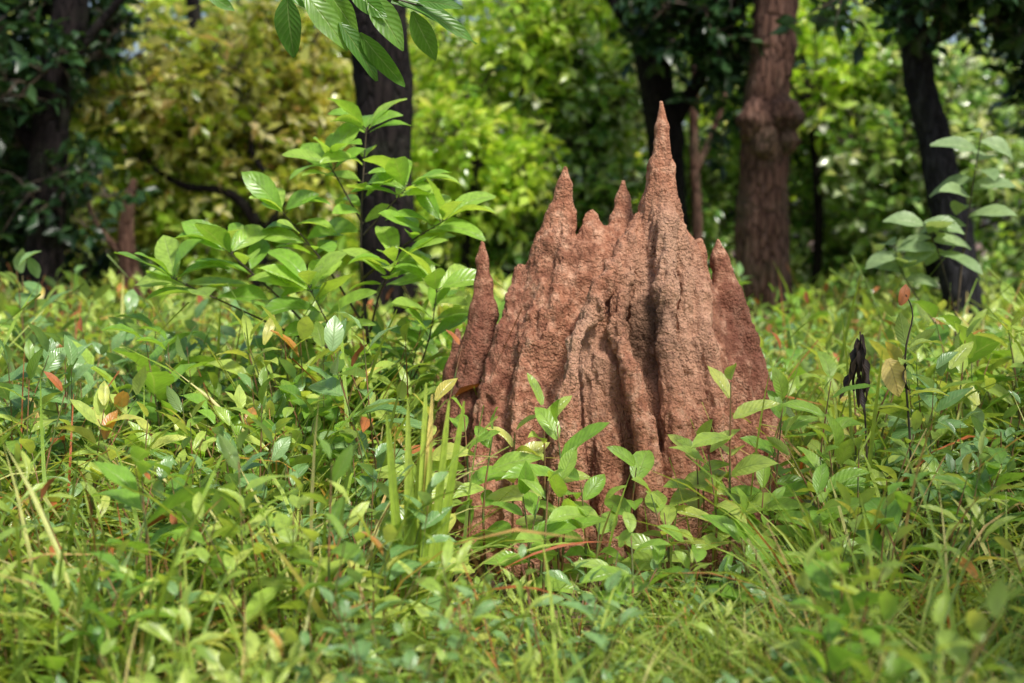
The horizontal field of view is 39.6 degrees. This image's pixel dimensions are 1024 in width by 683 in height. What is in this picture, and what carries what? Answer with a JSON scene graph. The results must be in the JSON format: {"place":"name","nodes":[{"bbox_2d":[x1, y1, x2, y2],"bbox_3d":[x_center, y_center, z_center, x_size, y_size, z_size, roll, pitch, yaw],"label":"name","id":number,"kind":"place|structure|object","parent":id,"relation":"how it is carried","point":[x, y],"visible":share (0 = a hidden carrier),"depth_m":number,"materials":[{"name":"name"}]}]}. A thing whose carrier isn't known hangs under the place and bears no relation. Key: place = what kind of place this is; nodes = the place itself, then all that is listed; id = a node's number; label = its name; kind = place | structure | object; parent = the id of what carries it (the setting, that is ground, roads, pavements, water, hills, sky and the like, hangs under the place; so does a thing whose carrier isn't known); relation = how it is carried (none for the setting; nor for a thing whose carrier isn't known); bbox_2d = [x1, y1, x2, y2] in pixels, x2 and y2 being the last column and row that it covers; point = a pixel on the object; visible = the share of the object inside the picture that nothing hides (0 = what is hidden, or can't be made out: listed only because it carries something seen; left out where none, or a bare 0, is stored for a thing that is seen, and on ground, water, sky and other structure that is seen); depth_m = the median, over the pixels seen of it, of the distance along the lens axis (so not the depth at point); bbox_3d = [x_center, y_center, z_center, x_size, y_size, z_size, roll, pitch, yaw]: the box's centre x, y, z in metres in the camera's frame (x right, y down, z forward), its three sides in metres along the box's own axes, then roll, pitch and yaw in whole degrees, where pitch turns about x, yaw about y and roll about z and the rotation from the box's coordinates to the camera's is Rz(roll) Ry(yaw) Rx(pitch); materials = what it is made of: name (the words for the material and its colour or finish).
{"place":"outdoors","nodes":[
{"label":"outdoors","id":0,"kind":"place"},
{"bbox_2d":[0,241,1023,682],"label":"ground","id":1,"kind":"structure","parent":0,"point":[978,245],"depth_m":5.28,"materials":[{"name":"soil"}]},
{"bbox_2d":[0,86,145,313],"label":"broadleaf tree","id":2,"kind":"object","parent":1,"relation":"on","point":[102,261],"visible":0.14,"depth_m":15.68,"materials":[{"name":"green plant"}]},
{"bbox_2d":[0,0,161,326],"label":"forest tree","id":3,"kind":"object","parent":1,"relation":"on","point":[37,110],"visible":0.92,"depth_m":12.97,"materials":[{"name":"green plant"}]},
{"bbox_2d":[83,178,146,324],"bbox_3d":[-3.900,-0.668,13.993,0.621,2.060,0.277,0,4,0],"label":"crooked tree","id":4,"kind":"object","parent":1,"relation":"on","point":[129,266],"visible":0.41,"depth_m":13.90,"materials":[{"name":"brown plant"}]},
{"bbox_2d":[68,63,358,332],"bbox_3d":[-3.072,-1.305,14.748,3.513,3.286,1.883,0,4,0],"label":"broadleaf tree","id":5,"kind":"object","parent":1,"relation":"on","point":[175,220],"visible":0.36,"depth_m":14.38,"materials":[{"name":"green plant"}]},
{"bbox_2d":[141,100,285,310],"bbox_3d":[-2.982,-1.043,14.265,1.451,2.756,0.180,0,4,0],"label":"crooked tree","id":6,"kind":"object","parent":1,"relation":"on","point":[243,204],"visible":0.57,"depth_m":14.19,"materials":[{"name":"brown plant"}]},
{"bbox_2d":[183,0,256,305],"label":"slender tree","id":7,"kind":"object","parent":1,"relation":"on","point":[195,14],"visible":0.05,"depth_m":16.69,"materials":[{"name":"green plant"}]},
{"bbox_2d":[69,0,407,320],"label":"broadleaf tree","id":8,"kind":"object","parent":1,"relation":"on","point":[261,69],"visible":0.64,"depth_m":14.19,"materials":[{"name":"green plant"}]},
{"bbox_2d":[114,98,496,432],"bbox_3d":[-0.895,-0.108,6.466,1.655,2.011,0.789,0,4,0],"label":"teak sapling","id":9,"kind":"object","parent":1,"relation":"on","point":[413,261],"visible":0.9,"depth_m":6.42,"materials":[{"name":"green plant"}]},
{"bbox_2d":[170,1,446,316],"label":"broadleaf tree","id":10,"kind":"object","parent":1,"relation":"on","point":[322,185],"visible":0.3,"depth_m":14.32,"materials":[{"name":"green plant"}]},
{"bbox_2d":[5,0,726,277],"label":"distant forest","id":11,"kind":"object","parent":1,"relation":"on","point":[158,8],"visible":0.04,"depth_m":21.27,"materials":[{"name":"green plant"}]},
{"bbox_2d":[349,0,422,336],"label":"forest tree","id":12,"kind":"object","parent":1,"relation":"on","point":[371,97],"visible":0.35,"depth_m":10.95,"materials":[{"name":"brown plant"}]},
{"bbox_2d":[198,0,477,86],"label":"overhanging branch","id":13,"kind":"object","parent":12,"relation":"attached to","point":[335,21],"visible":1,"depth_m":5.43,"materials":[{"name":"green plant"}]},
{"bbox_2d":[369,453,474,607],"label":"seedling plant","id":14,"kind":"object","parent":1,"relation":"on","point":[378,515],"visible":0.12,"depth_m":4.67,"materials":[{"name":"green plant"}]},
{"bbox_2d":[371,378,473,524],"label":"seedling plant","id":15,"kind":"object","parent":1,"relation":"on","point":[444,387],"visible":0.24,"depth_m":5.12,"materials":[{"name":"green plant"}]},
{"bbox_2d":[312,383,613,668],"bbox_3d":[-0.136,0.587,4.380,0.863,0.899,1.055,1,4,9],"label":"tall grass tuft","id":16,"kind":"object","parent":1,"relation":"on","point":[423,477],"visible":0.41,"depth_m":4.36,"materials":[{"name":"green plant"}]},
{"bbox_2d":[432,397,541,599],"bbox_3d":[-0.113,0.593,5.100,0.439,0.797,0.406,0,4,0],"label":"seedling plant","id":17,"kind":"object","parent":1,"relation":"on","point":[502,465],"visible":0.73,"depth_m":5.09,"materials":[{"name":"green plant"}]},
{"bbox_2d":[472,415,549,590],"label":"seedling plant","id":18,"kind":"object","parent":1,"relation":"on","point":[533,445],"visible":0.43,"depth_m":5.27,"materials":[{"name":"green plant"}]},
{"bbox_2d":[2,256,1019,333],"bbox_3d":[0.266,-0.248,16.327,17.167,1.580,6.315,0,4,0],"label":"forest understory","id":19,"kind":"object","parent":1,"relation":"on","point":[810,292],"visible":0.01,"depth_m":15.08,"materials":[{"name":"green plant"}]},
{"bbox_2d":[0,246,1023,682],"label":"undergrowth","id":20,"kind":"object","parent":1,"relation":"on","point":[204,462],"visible":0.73,"depth_m":4.46,"materials":[{"name":"green plant"}]},
{"bbox_2d":[0,238,1023,344],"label":"forest understory","id":21,"kind":"object","parent":1,"relation":"on","point":[1016,265],"visible":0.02,"depth_m":15.53,"materials":[{"name":"green plant"}]},
{"bbox_2d":[4,0,1023,301],"bbox_3d":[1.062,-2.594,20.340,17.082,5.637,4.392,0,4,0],"label":"distant forest","id":22,"kind":"object","parent":1,"relation":"on","point":[168,4],"visible":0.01,"depth_m":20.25,"materials":[{"name":"green plant"}]},
{"bbox_2d":[8,523,1022,682],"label":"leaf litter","id":23,"kind":"object","parent":1,"relation":"on","point":[493,585],"visible":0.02,"depth_m":5.20,"materials":[{"name":"plant"}]},
{"bbox_2d":[407,0,634,299],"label":"broadleaf tree","id":24,"kind":"object","parent":1,"relation":"on","point":[471,153],"visible":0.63,"depth_m":14.62,"materials":[{"name":"green plant"}]},
{"bbox_2d":[484,461,589,634],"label":"seedling plant","id":25,"kind":"object","parent":1,"relation":"on","point":[527,479],"visible":0.74,"depth_m":4.78,"materials":[{"name":"green plant"}]},
{"bbox_2d":[486,373,589,596],"bbox_3d":[0.118,0.546,5.193,0.419,0.876,0.290,-4,6,-42],"label":"seedling plant","id":26,"kind":"object","parent":1,"relation":"on","point":[514,494],"visible":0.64,"depth_m":5.15,"materials":[{"name":"green plant"}]},
{"bbox_2d":[500,399,613,619],"bbox_3d":[0.155,0.599,4.976,0.404,0.804,0.388,0,4,0],"label":"seedling plant","id":27,"kind":"object","parent":1,"relation":"on","point":[547,420],"visible":0.7,"depth_m":5.00,"materials":[{"name":"green plant"}]},
{"bbox_2d":[436,15,684,287],"bbox_3d":[0.417,-1.607,15.180,2.903,3.797,2.039,0,4,0],"label":"broadleaf tree","id":28,"kind":"object","parent":1,"relation":"on","point":[604,184],"visible":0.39,"depth_m":14.89,"materials":[{"name":"green plant"}]},
{"bbox_2d":[453,0,691,216],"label":"broadleaf tree","id":29,"kind":"object","parent":1,"relation":"on","point":[608,26],"visible":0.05,"depth_m":15.73,"materials":[{"name":"green plant"}]},
{"bbox_2d":[553,467,626,604],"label":"seedling plant","id":30,"kind":"object","parent":1,"relation":"on","point":[593,486],"visible":0.65,"depth_m":5.11,"materials":[{"name":"green plant"}]},
{"bbox_2d":[432,101,797,590],"bbox_3d":[0.424,-0.020,6.093,1.628,1.989,1.529,0,4,0],"label":"termite mound","id":31,"kind":"object","parent":1,"relation":"on","point":[629,326],"visible":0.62,"depth_m":5.76,"materials":[{"name":"soil"}]},
{"bbox_2d":[353,341,881,608],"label":"grass stalks","id":32,"kind":"object","parent":1,"relation":"on","point":[716,502],"depth_m":5.06,"materials":[{"name":"green plant"}]},
{"bbox_2d":[571,510,684,646],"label":"seedling plant","id":33,"kind":"object","parent":1,"relation":"on","point":[658,544],"visible":0.61,"depth_m":4.50,"materials":[{"name":"green plant"}]},
{"bbox_2d":[604,445,676,574],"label":"seedling plant","id":34,"kind":"object","parent":1,"relation":"on","point":[645,459],"visible":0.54,"depth_m":5.18,"materials":[{"name":"green plant"}]},
{"bbox_2d":[614,476,705,610],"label":"seedling plant","id":35,"kind":"object","parent":1,"relation":"on","point":[655,501],"visible":0.7,"depth_m":4.94,"materials":[{"name":"green plant"}]},
{"bbox_2d":[663,419,737,599],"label":"seedling plant","id":36,"kind":"object","parent":1,"relation":"on","point":[692,498],"visible":0.53,"depth_m":5.15,"materials":[{"name":"green plant"}]},
{"bbox_2d":[658,525,746,646],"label":"seedling plant","id":37,"kind":"object","parent":1,"relation":"on","point":[699,555],"visible":0.47,"depth_m":4.53,"materials":[{"name":"green plant"}]},
{"bbox_2d":[606,0,812,231],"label":"forest tree","id":38,"kind":"object","parent":1,"relation":"on","point":[709,31],"visible":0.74,"depth_m":13.47,"materials":[{"name":"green plant"}]},
{"bbox_2d":[689,45,732,239],"bbox_3d":[2.080,-2.739,14.835,0.464,6.052,0.171,0,4,0],"label":"slender tree","id":39,"kind":"object","parent":1,"relation":"on","point":[696,160],"visible":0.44,"depth_m":14.86,"materials":[{"name":"brown plant"}]},
{"bbox_2d":[669,363,791,606],"bbox_3d":[0.777,0.528,5.087,0.449,0.929,0.349,0,4,0],"label":"seedling plant","id":40,"kind":"object","parent":1,"relation":"on","point":[750,464],"visible":0.72,"depth_m":5.05,"materials":[{"name":"green plant"}]},
{"bbox_2d":[701,486,778,627],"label":"seedling plant","id":41,"kind":"object","parent":1,"relation":"on","point":[725,524],"visible":0.39,"depth_m":4.66,"materials":[{"name":"green plant"}]},
{"bbox_2d":[711,466,807,604],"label":"seedling plant","id":42,"kind":"object","parent":1,"relation":"on","point":[762,475],"visible":0.41,"depth_m":5.05,"materials":[{"name":"green plant"}]},
{"bbox_2d":[733,0,804,349],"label":"forest tree","id":43,"kind":"object","parent":1,"relation":"on","point":[770,119],"visible":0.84,"depth_m":12.91,"materials":[{"name":"brown plant"}]},
{"bbox_2d":[635,7,904,292],"bbox_3d":[3.216,-1.956,16.715,4.073,4.304,2.765,0,4,0],"label":"broadleaf tree","id":44,"kind":"object","parent":1,"relation":"on","point":[718,213],"visible":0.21,"depth_m":16.35,"materials":[{"name":"green plant"}]},
{"bbox_2d":[726,365,817,589],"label":"seedling plant","id":45,"kind":"object","parent":1,"relation":"on","point":[781,386],"visible":0.64,"depth_m":5.21,"materials":[{"name":"green plant"}]},
{"bbox_2d":[701,0,901,323],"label":"broadleaf tree","id":46,"kind":"object","parent":1,"relation":"on","point":[840,76],"visible":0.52,"depth_m":15.36,"materials":[{"name":"green plant"}]},
{"bbox_2d":[773,351,873,604],"bbox_3d":[1.136,0.516,5.134,0.332,0.947,0.394,2,5,26],"label":"seedling plant","id":47,"kind":"object","parent":1,"relation":"on","point":[838,425],"visible":0.56,"depth_m":5.13,"materials":[{"name":"green plant"}]},
{"bbox_2d":[762,445,900,596],"bbox_3d":[1.066,0.683,4.795,0.460,0.664,0.420,0,4,0],"label":"seedling plant","id":48,"kind":"object","parent":1,"relation":"on","point":[820,480],"visible":0.48,"depth_m":4.79,"materials":[{"name":"green plant"}]},
{"bbox_2d":[840,332,870,589],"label":"withered plant","id":49,"kind":"object","parent":1,"relation":"on","point":[859,362],"visible":0.82,"depth_m":5.31,"materials":[{"name":"black plant"}]},
{"bbox_2d":[769,0,1023,340],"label":"forest tree","id":50,"kind":"object","parent":1,"relation":"on","point":[917,39],"visible":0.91,"depth_m":11.96,"materials":[{"name":"brown plant"}]},
{"bbox_2d":[796,10,1023,300],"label":"broadleaf tree","id":51,"kind":"object","parent":1,"relation":"on","point":[891,181],"visible":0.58,"depth_m":15.11,"materials":[{"name":"green plant"}]},
{"bbox_2d":[873,284,948,579],"bbox_3d":[1.492,0.376,5.348,0.272,1.191,0.282,-3,5,-36],"label":"flowering weed","id":52,"kind":"object","parent":1,"relation":"on","point":[895,374],"visible":0.77,"depth_m":5.30,"materials":[{"name":"green plant"}]},
{"bbox_2d":[865,127,1018,343],"bbox_3d":[2.416,-0.210,7.990,0.821,1.987,0.566,-2,5,-27],"label":"slender sapling","id":53,"kind":"object","parent":1,"relation":"on","point":[917,248],"visible":0.95,"depth_m":7.93,"materials":[{"name":"green plant"}]},
{"bbox_2d":[991,56,1023,233],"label":"broadleaf tree","id":54,"kind":"object","parent":1,"relation":"on","point":[1007,227],"visible":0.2,"depth_m":16.15,"materials":[{"name":"green plant"}]},
{"bbox_2d":[0,0,1023,240],"label":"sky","id":55,"kind":"structure","parent":0,"point":[953,39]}
]}

